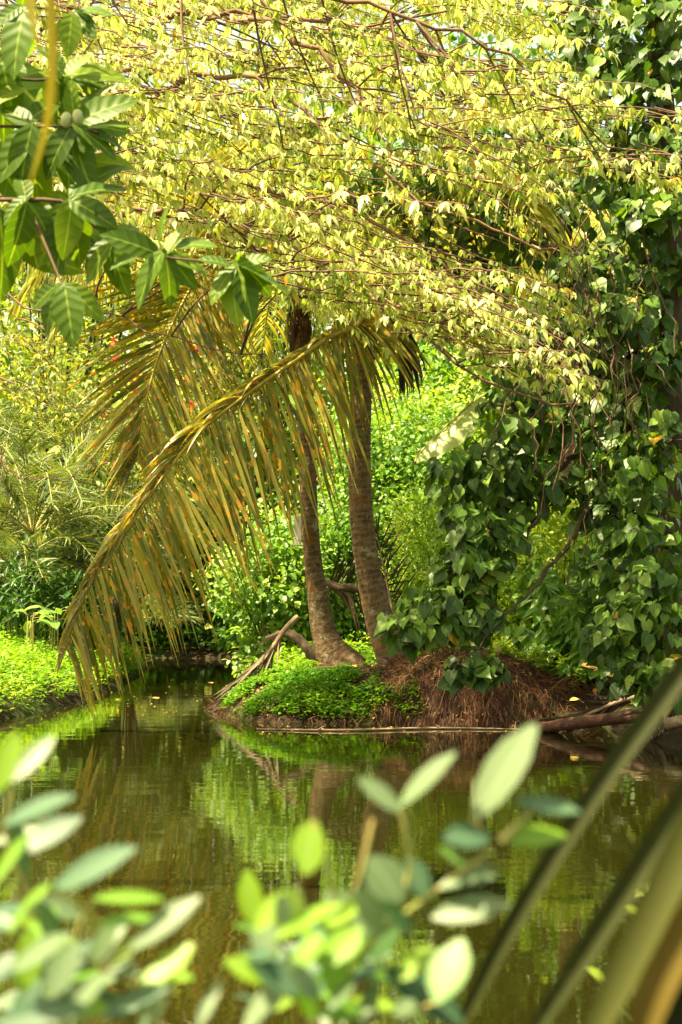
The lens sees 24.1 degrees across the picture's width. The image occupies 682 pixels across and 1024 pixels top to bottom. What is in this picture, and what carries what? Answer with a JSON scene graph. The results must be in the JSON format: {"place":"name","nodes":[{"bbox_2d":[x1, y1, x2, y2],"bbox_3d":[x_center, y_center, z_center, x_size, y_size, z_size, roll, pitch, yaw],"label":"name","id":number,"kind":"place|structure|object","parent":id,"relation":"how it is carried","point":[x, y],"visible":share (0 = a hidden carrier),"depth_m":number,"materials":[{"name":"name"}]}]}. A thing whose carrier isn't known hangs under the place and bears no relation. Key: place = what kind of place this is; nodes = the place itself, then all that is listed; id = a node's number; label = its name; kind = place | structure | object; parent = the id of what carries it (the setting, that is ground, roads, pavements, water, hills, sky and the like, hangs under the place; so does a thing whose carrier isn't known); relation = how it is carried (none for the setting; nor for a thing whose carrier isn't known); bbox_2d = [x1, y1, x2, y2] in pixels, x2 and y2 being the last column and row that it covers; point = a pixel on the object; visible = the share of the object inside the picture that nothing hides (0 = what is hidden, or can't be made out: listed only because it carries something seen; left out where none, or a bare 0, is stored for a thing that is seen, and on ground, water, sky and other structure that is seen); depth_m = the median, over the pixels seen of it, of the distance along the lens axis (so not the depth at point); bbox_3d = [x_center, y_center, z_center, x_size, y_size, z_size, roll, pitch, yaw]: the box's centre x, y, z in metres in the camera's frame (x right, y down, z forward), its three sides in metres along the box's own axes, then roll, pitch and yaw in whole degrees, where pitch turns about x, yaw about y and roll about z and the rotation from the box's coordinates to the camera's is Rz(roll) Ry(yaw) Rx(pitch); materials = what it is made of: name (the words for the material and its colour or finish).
{"place":"outdoors","nodes":[
{"label":"outdoors","id":0,"kind":"place"},
{"bbox_2d":[0,658,681,1023],"bbox_3d":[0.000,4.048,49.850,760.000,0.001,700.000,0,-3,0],"label":"water","id":1,"kind":"structure","parent":0,"point":[208,807],"depth_m":8.78,"materials":[{"name":"green liquid"}]},
{"bbox_2d":[72,670,513,733],"bbox_3d":[-2.441,2.456,22.015,4.384,0.008,16.276,1,-3,-18],"label":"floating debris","id":2,"kind":"object","parent":1,"relation":"on","point":[263,725],"visible":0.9,"depth_m":15.70,"materials":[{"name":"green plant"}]},
{"bbox_2d":[231,698,377,725],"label":"bank roots","id":3,"kind":"object","parent":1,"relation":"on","point":[290,721],"visible":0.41,"depth_m":16.00,"materials":[{"name":"brown plant"}]},
{"bbox_2d":[256,721,519,730],"bbox_3d":[0.520,2.026,15.142,2.643,0.082,0.228,0,-3,-3],"label":"floating stick","id":4,"kind":"object","parent":1,"relation":"on","point":[402,728],"visible":0.85,"depth_m":15.15,"materials":[{"name":"brown wood"}]},
{"bbox_2d":[587,882,661,1018],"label":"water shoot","id":5,"kind":"object","parent":1,"relation":"in","point":[595,973],"visible":0.16,"depth_m":3.56,"materials":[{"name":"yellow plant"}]},
{"bbox_2d":[0,577,681,749],"bbox_3d":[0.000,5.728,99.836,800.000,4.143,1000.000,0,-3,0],"label":"terrain","id":6,"kind":"structure","parent":0,"point":[671,738],"depth_m":16.25,"materials":[{"name":"soil"}]},
{"bbox_2d":[0,597,36,644],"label":"broad leaved plant","id":7,"kind":"object","parent":6,"relation":"on","point":[8,622],"visible":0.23,"depth_m":22.91,"materials":[{"name":"green plant"}]},
{"bbox_2d":[11,609,59,662],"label":"broad leaved plant","id":8,"kind":"object","parent":6,"relation":"on","point":[27,625],"visible":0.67,"depth_m":20.96,"materials":[{"name":"green plant"}]},
{"bbox_2d":[24,0,56,189],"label":"hanging leaf","id":9,"kind":"object","parent":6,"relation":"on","point":[51,43],"visible":1,"depth_m":2.14,"materials":[{"name":"yellow plant"}]},
{"bbox_2d":[24,605,67,661],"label":"broad leaved plant","id":10,"kind":"object","parent":6,"relation":"on","point":[55,623],"visible":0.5,"depth_m":21.93,"materials":[{"name":"green plant"}]},
{"bbox_2d":[0,534,103,652],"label":"shrub","id":11,"kind":"object","parent":6,"relation":"on","point":[21,586],"visible":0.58,"depth_m":23.14,"materials":[{"name":"green plant"}]},
{"bbox_2d":[0,470,122,555],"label":"wild date palm","id":12,"kind":"object","parent":6,"relation":"on","point":[3,525],"visible":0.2,"depth_m":27.79,"materials":[{"name":"green plant"}]},
{"bbox_2d":[0,277,135,600],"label":"background tree","id":13,"kind":"object","parent":6,"relation":"on","point":[27,333],"visible":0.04,"depth_m":40.41,"materials":[{"name":"green plant"}]},
{"bbox_2d":[0,621,145,711],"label":"ground cover","id":14,"kind":"object","parent":6,"relation":"on","point":[18,648],"visible":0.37,"depth_m":19.94,"materials":[{"name":"green plant"}]},
{"bbox_2d":[0,505,151,627],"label":"wild date palm","id":15,"kind":"object","parent":6,"relation":"on","point":[33,550],"visible":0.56,"depth_m":24.01,"materials":[{"name":"green plant"}]},
{"bbox_2d":[34,581,122,651],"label":"shrub","id":16,"kind":"object","parent":6,"relation":"on","point":[60,631],"visible":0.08,"depth_m":24.75,"materials":[{"name":"green plant"}]},
{"bbox_2d":[0,400,193,630],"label":"wild date palm","id":17,"kind":"object","parent":6,"relation":"on","point":[61,472],"visible":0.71,"depth_m":25.05,"materials":[{"name":"green plant"}]},
{"bbox_2d":[0,733,200,1023],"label":"thick leaved shrub","id":18,"kind":"object","parent":6,"relation":"on","point":[76,978],"visible":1,"depth_m":1.53,"materials":[{"name":"green plant"}]},
{"bbox_2d":[0,420,208,631],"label":"wild date palm","id":19,"kind":"object","parent":6,"relation":"on","point":[127,485],"visible":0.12,"depth_m":29.91,"materials":[{"name":"green plant"}]},
{"bbox_2d":[0,495,237,656],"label":"wild date palm","id":20,"kind":"object","parent":6,"relation":"on","point":[76,563],"visible":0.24,"depth_m":25.69,"materials":[{"name":"green plant"}]},
{"bbox_2d":[0,351,245,642],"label":"wild date palm","id":21,"kind":"object","parent":6,"relation":"on","point":[43,439],"visible":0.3,"depth_m":28.21,"materials":[{"name":"green plant"}]},
{"bbox_2d":[5,599,252,650],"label":"channel weeds","id":22,"kind":"object","parent":6,"relation":"on","point":[206,637],"visible":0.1,"depth_m":35.75,"materials":[{"name":"green plant"}]},
{"bbox_2d":[0,272,280,507],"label":"thin tree","id":23,"kind":"object","parent":6,"relation":"on","point":[38,353],"visible":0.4,"depth_m":20.10,"materials":[{"name":"yellow plant"}]},
{"bbox_2d":[0,0,289,347],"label":"broad leaved tree","id":24,"kind":"object","parent":6,"relation":"on","point":[44,228],"visible":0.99,"depth_m":6.47,"materials":[{"name":"green plant"}]},
{"bbox_2d":[0,0,291,634],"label":"background tree","id":25,"kind":"object","parent":6,"relation":"on","point":[98,345],"visible":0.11,"depth_m":36.41,"materials":[{"name":"green plant"}]},
{"bbox_2d":[55,330,237,650],"bbox_3d":[-3.420,-0.461,28.974,3.480,6.369,2.847,0,-3,0],"label":"flowering shrub","id":26,"kind":"object","parent":6,"relation":"on","point":[120,401],"visible":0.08,"depth_m":28.86,"materials":[{"name":"green plant"}]},
{"bbox_2d":[53,454,244,638],"bbox_3d":[-4.655,0.528,37.233,4.766,5.040,4.537,2,-4,-33],"label":"shrub","id":27,"kind":"object","parent":6,"relation":"on","point":[196,592],"visible":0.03,"depth_m":36.85,"materials":[{"name":"green plant"}]},
{"bbox_2d":[102,592,202,644],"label":"wild date palm","id":28,"kind":"object","parent":6,"relation":"on","point":[151,617],"visible":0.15,"depth_m":33.33,"materials":[{"name":"green plant"}]},
{"bbox_2d":[39,461,265,635],"bbox_3d":[-4.583,0.798,37.758,6.106,4.524,6.820,0,-3,0],"label":"wild date palm","id":29,"kind":"object","parent":6,"relation":"on","point":[153,522],"visible":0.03,"depth_m":36.38,"materials":[{"name":"green plant"}]},
{"bbox_2d":[26,292,331,630],"bbox_3d":[-3.464,-1.796,40.453,8.025,10.272,6.772,2,-4,-32],"label":"background tree","id":30,"kind":"object","parent":6,"relation":"on","point":[214,538],"visible":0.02,"depth_m":39.75,"materials":[{"name":"green plant"}]},
{"bbox_2d":[138,588,223,641],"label":"wild date palm","id":31,"kind":"object","parent":6,"relation":"on","point":[199,603],"visible":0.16,"depth_m":36.25,"materials":[{"name":"green plant"}]},
{"bbox_2d":[211,582,288,674],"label":"shrub","id":32,"kind":"object","parent":6,"relation":"on","point":[221,642],"visible":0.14,"depth_m":25.18,"materials":[{"name":"green plant"}]},
{"bbox_2d":[204,615,299,711],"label":"dead palm frond","id":33,"kind":"object","parent":6,"relation":"on","point":[265,659],"visible":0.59,"depth_m":17.88,"materials":[{"name":"brown plant"}]},
{"bbox_2d":[7,0,500,645],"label":"background tree","id":34,"kind":"object","parent":6,"relation":"on","point":[277,320],"visible":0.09,"depth_m":37.37,"materials":[{"name":"green plant"}]},
{"bbox_2d":[191,498,354,677],"bbox_3d":[-0.979,1.128,23.473,2.386,2.762,2.601,0,-3,0],"label":"shrub","id":35,"kind":"object","parent":6,"relation":"on","point":[276,616],"visible":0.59,"depth_m":22.97,"materials":[{"name":"green plant"}]},
{"bbox_2d":[265,630,316,660],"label":"bare branch","id":36,"kind":"object","parent":6,"relation":"on","point":[304,644],"visible":0.58,"depth_m":18.71,"materials":[{"name":"brown plant"}]},
{"bbox_2d":[16,157,573,665],"bbox_3d":[-0.633,-0.867,18.110,7.286,5.668,6.818,0,-3,0],"label":"coconut palm","id":37,"kind":"object","parent":6,"relation":"on","point":[332,645],"visible":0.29,"depth_m":16.34,"materials":[{"name":"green plant"}]},
{"bbox_2d":[294,515,300,545],"bbox_3d":[-0.482,0.207,17.793,0.076,0.340,0.188,0,-3,0],"label":"wooden board","id":38,"kind":"object","parent":37,"relation":"attached to","point":[297,532],"visible":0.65,"depth_m":17.71,"materials":[{"name":"beige wood"}]},
{"bbox_2d":[218,659,427,720],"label":"leafy ground cover","id":39,"kind":"object","parent":6,"relation":"on","point":[306,678],"visible":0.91,"depth_m":16.46,"materials":[{"name":"green plant"}]},
{"bbox_2d":[0,32,646,599],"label":"wood","id":40,"kind":"object","parent":6,"relation":"on","point":[246,44],"visible":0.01,"depth_m":48.82,"materials":[{"name":"green plant"}]},
{"bbox_2d":[6,132,657,721],"bbox_3d":[-0.106,-0.772,17.831,7.222,5.824,7.300,0,-3,0],"label":"coconut palm","id":41,"kind":"object","parent":6,"relation":"on","point":[354,404],"visible":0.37,"depth_m":15.46,"materials":[{"name":"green plant"}]},
{"bbox_2d":[325,578,358,591],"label":"bare branch","id":42,"kind":"object","parent":41,"relation":"attached to","point":[335,586],"visible":0.52,"depth_m":18.61,"materials":[{"name":"brown plant"}]},
{"bbox_2d":[247,399,421,662],"bbox_3d":[-0.016,0.272,24.334,2.691,4.169,2.684,-2,-4,30],"label":"shrub","id":43,"kind":"object","parent":6,"relation":"on","point":[333,543],"visible":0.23,"depth_m":23.79,"materials":[{"name":"green plant"}]},
{"bbox_2d":[0,0,681,405],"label":"spreading tree","id":44,"kind":"object","parent":6,"relation":"on","point":[326,52],"visible":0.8,"depth_m":12.40,"materials":[{"name":"yellow plant"}]},
{"bbox_2d":[327,541,418,647],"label":"dead palm frond","id":45,"kind":"object","parent":6,"relation":"on","point":[348,603],"visible":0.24,"depth_m":19.02,"materials":[{"name":"brown plant"}]},
{"bbox_2d":[197,724,580,1023],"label":"thick leaved shrub","id":46,"kind":"object","parent":6,"relation":"on","point":[367,933],"visible":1,"depth_m":1.53,"materials":[{"name":"green plant"}]},
{"bbox_2d":[374,512,419,613],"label":"dead palm frond","id":47,"kind":"object","parent":6,"relation":"on","point":[384,577],"visible":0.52,"depth_m":18.59,"materials":[{"name":"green plant"}]},
{"bbox_2d":[319,377,481,649],"bbox_3d":[1.019,0.112,24.013,3.250,4.234,3.051,0,-3,0],"label":"shrub","id":48,"kind":"object","parent":6,"relation":"on","point":[408,426],"visible":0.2,"depth_m":23.71,"materials":[{"name":"green plant"}]},
{"bbox_2d":[205,635,605,728],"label":"root fibres","id":49,"kind":"object","parent":6,"relation":"on","point":[540,676],"visible":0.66,"depth_m":15.93,"materials":[{"name":"brown plant"}]},
{"bbox_2d":[202,0,610,582],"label":"background tree","id":50,"kind":"object","parent":6,"relation":"on","point":[353,167],"visible":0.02,"depth_m":35.57,"materials":[{"name":"green plant"}]},
{"bbox_2d":[319,332,513,615],"bbox_3d":[1.692,-0.481,28.944,4.856,6.160,4.559,0,-3,0],"label":"shrub","id":51,"kind":"object","parent":6,"relation":"on","point":[437,394],"visible":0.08,"depth_m":28.56,"materials":[{"name":"green plant"}]},
{"bbox_2d":[236,631,623,670],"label":"undergrowth","id":52,"kind":"object","parent":6,"relation":"on","point":[299,655],"visible":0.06,"depth_m":20.43,"materials":[{"name":"green plant"}]},
{"bbox_2d":[360,471,501,655],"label":"shrub","id":53,"kind":"object","parent":6,"relation":"on","point":[414,523],"visible":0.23,"depth_m":19.99,"materials":[{"name":"green plant"}]},
{"bbox_2d":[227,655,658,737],"bbox_3d":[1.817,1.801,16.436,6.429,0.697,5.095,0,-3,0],"label":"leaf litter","id":54,"kind":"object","parent":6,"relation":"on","point":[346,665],"visible":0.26,"depth_m":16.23,"materials":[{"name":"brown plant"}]},
{"bbox_2d":[311,289,598,603],"bbox_3d":[2.569,-0.924,31.316,6.474,6.990,5.380,-1,-3,16],"label":"background tree","id":55,"kind":"object","parent":6,"relation":"on","point":[447,367],"visible":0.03,"depth_m":30.55,"materials":[{"name":"green plant"}]},
{"bbox_2d":[408,471,585,645],"bbox_3d":[2.093,0.624,21.077,2.596,2.831,2.409,0,-3,0],"label":"shrub","id":56,"kind":"object","parent":6,"relation":"on","point":[518,624],"depth_m":20.84,"materials":[{"name":"green plant"}]},
{"bbox_2d":[357,179,645,583],"bbox_3d":[2.538,-1.319,20.644,5.758,6.487,3.130,-2,-4,26],"label":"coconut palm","id":57,"kind":"object","parent":6,"relation":"on","point":[593,222],"visible":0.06,"depth_m":20.74,"materials":[{"name":"green plant"}]},
{"bbox_2d":[414,280,605,658],"bbox_3d":[1.958,-0.533,16.448,1.169,4.347,2.775,-2,-4,37],"label":"banana plant","id":58,"kind":"object","parent":6,"relation":"on","point":[454,431],"visible":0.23,"depth_m":15.77,"materials":[{"name":"green plant"}]},
{"bbox_2d":[342,0,681,731],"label":"heart leaved tree","id":59,"kind":"object","parent":6,"relation":"on","point":[648,594],"visible":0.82,"depth_m":13.12,"materials":[{"name":"green plant"}]},
{"bbox_2d":[350,1,681,596],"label":"background tree","id":60,"kind":"object","parent":6,"relation":"on","point":[490,37],"visible":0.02,"depth_m":32.61,"materials":[{"name":"green plant"}]},
{"bbox_2d":[492,625,544,668],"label":"sapling","id":61,"kind":"object","parent":6,"relation":"on","point":[521,635],"visible":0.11,"depth_m":17.38,"materials":[{"name":"green plant"}]},
{"bbox_2d":[508,533,564,647],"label":"sapling","id":62,"kind":"object","parent":6,"relation":"on","point":[531,566],"visible":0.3,"depth_m":18.95,"materials":[{"name":"green plant"}]},
{"bbox_2d":[469,629,625,685],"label":"weeds","id":63,"kind":"object","parent":6,"relation":"on","point":[508,645],"visible":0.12,"depth_m":16.67,"materials":[{"name":"green plant"}]},
{"bbox_2d":[517,565,584,682],"bbox_3d":[2.290,1.215,17.182,0.819,1.311,0.779,0,-3,0],"label":"sapling","id":64,"kind":"object","parent":6,"relation":"on","point":[552,638],"visible":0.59,"depth_m":17.02,"materials":[{"name":"green plant"}]},
{"bbox_2d":[487,476,625,646],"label":"shrub","id":65,"kind":"object","parent":6,"relation":"on","point":[555,527],"visible":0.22,"depth_m":19.13,"materials":[{"name":"green plant"}]},
{"bbox_2d":[555,592,609,689],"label":"sapling","id":66,"kind":"object","parent":6,"relation":"on","point":[573,626],"visible":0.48,"depth_m":16.64,"materials":[{"name":"green plant"}]},
{"bbox_2d":[531,694,647,732],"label":"dead palm frond","id":67,"kind":"object","parent":6,"relation":"on","point":[613,705],"visible":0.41,"depth_m":14.70,"materials":[{"name":"brown plant"}]},
{"bbox_2d":[580,662,607,679],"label":"fallen leaf","id":68,"kind":"object","parent":6,"relation":"on","point":[583,664],"visible":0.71,"depth_m":15.48,"materials":[{"name":"yellow plant"}]},
{"bbox_2d":[541,450,655,691],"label":"shrub","id":69,"kind":"object","parent":6,"relation":"on","point":[586,602],"visible":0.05,"depth_m":16.59,"materials":[{"name":"green plant"}]},
{"bbox_2d":[543,184,656,589],"bbox_3d":[5.860,-1.675,26.946,5.417,8.284,4.707,0,-3,0],"label":"background tree","id":70,"kind":"object","parent":6,"relation":"on","point":[642,394],"visible":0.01,"depth_m":26.86,"materials":[{"name":"green plant"}]},
{"bbox_2d":[537,710,681,732],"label":"fallen log","id":71,"kind":"object","parent":6,"relation":"on","point":[584,722],"visible":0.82,"depth_m":14.41,"materials":[{"name":"brown wood"}]},
{"bbox_2d":[607,704,680,741],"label":"dead palm frond","id":72,"kind":"object","parent":6,"relation":"on","point":[660,724],"visible":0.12,"depth_m":13.90,"materials":[{"name":"brown plant"}]},
{"bbox_2d":[663,715,681,729],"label":"pale log","id":73,"kind":"object","parent":6,"relation":"on","point":[673,722],"visible":0.98,"depth_m":13.44,"materials":[{"name":"brown wood"}]},
{"bbox_2d":[0,0,681,521],"label":"sky","id":74,"kind":"structure","parent":0,"point":[435,24],"materials":[{"name":"white"}]},
{"bbox_2d":[460,651,681,1023],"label":"palm frond","id":75,"kind":"object","parent":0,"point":[654,862],"visible":0.98,"depth_m":1.59,"materials":[{"name":"green plant"}]}
]}

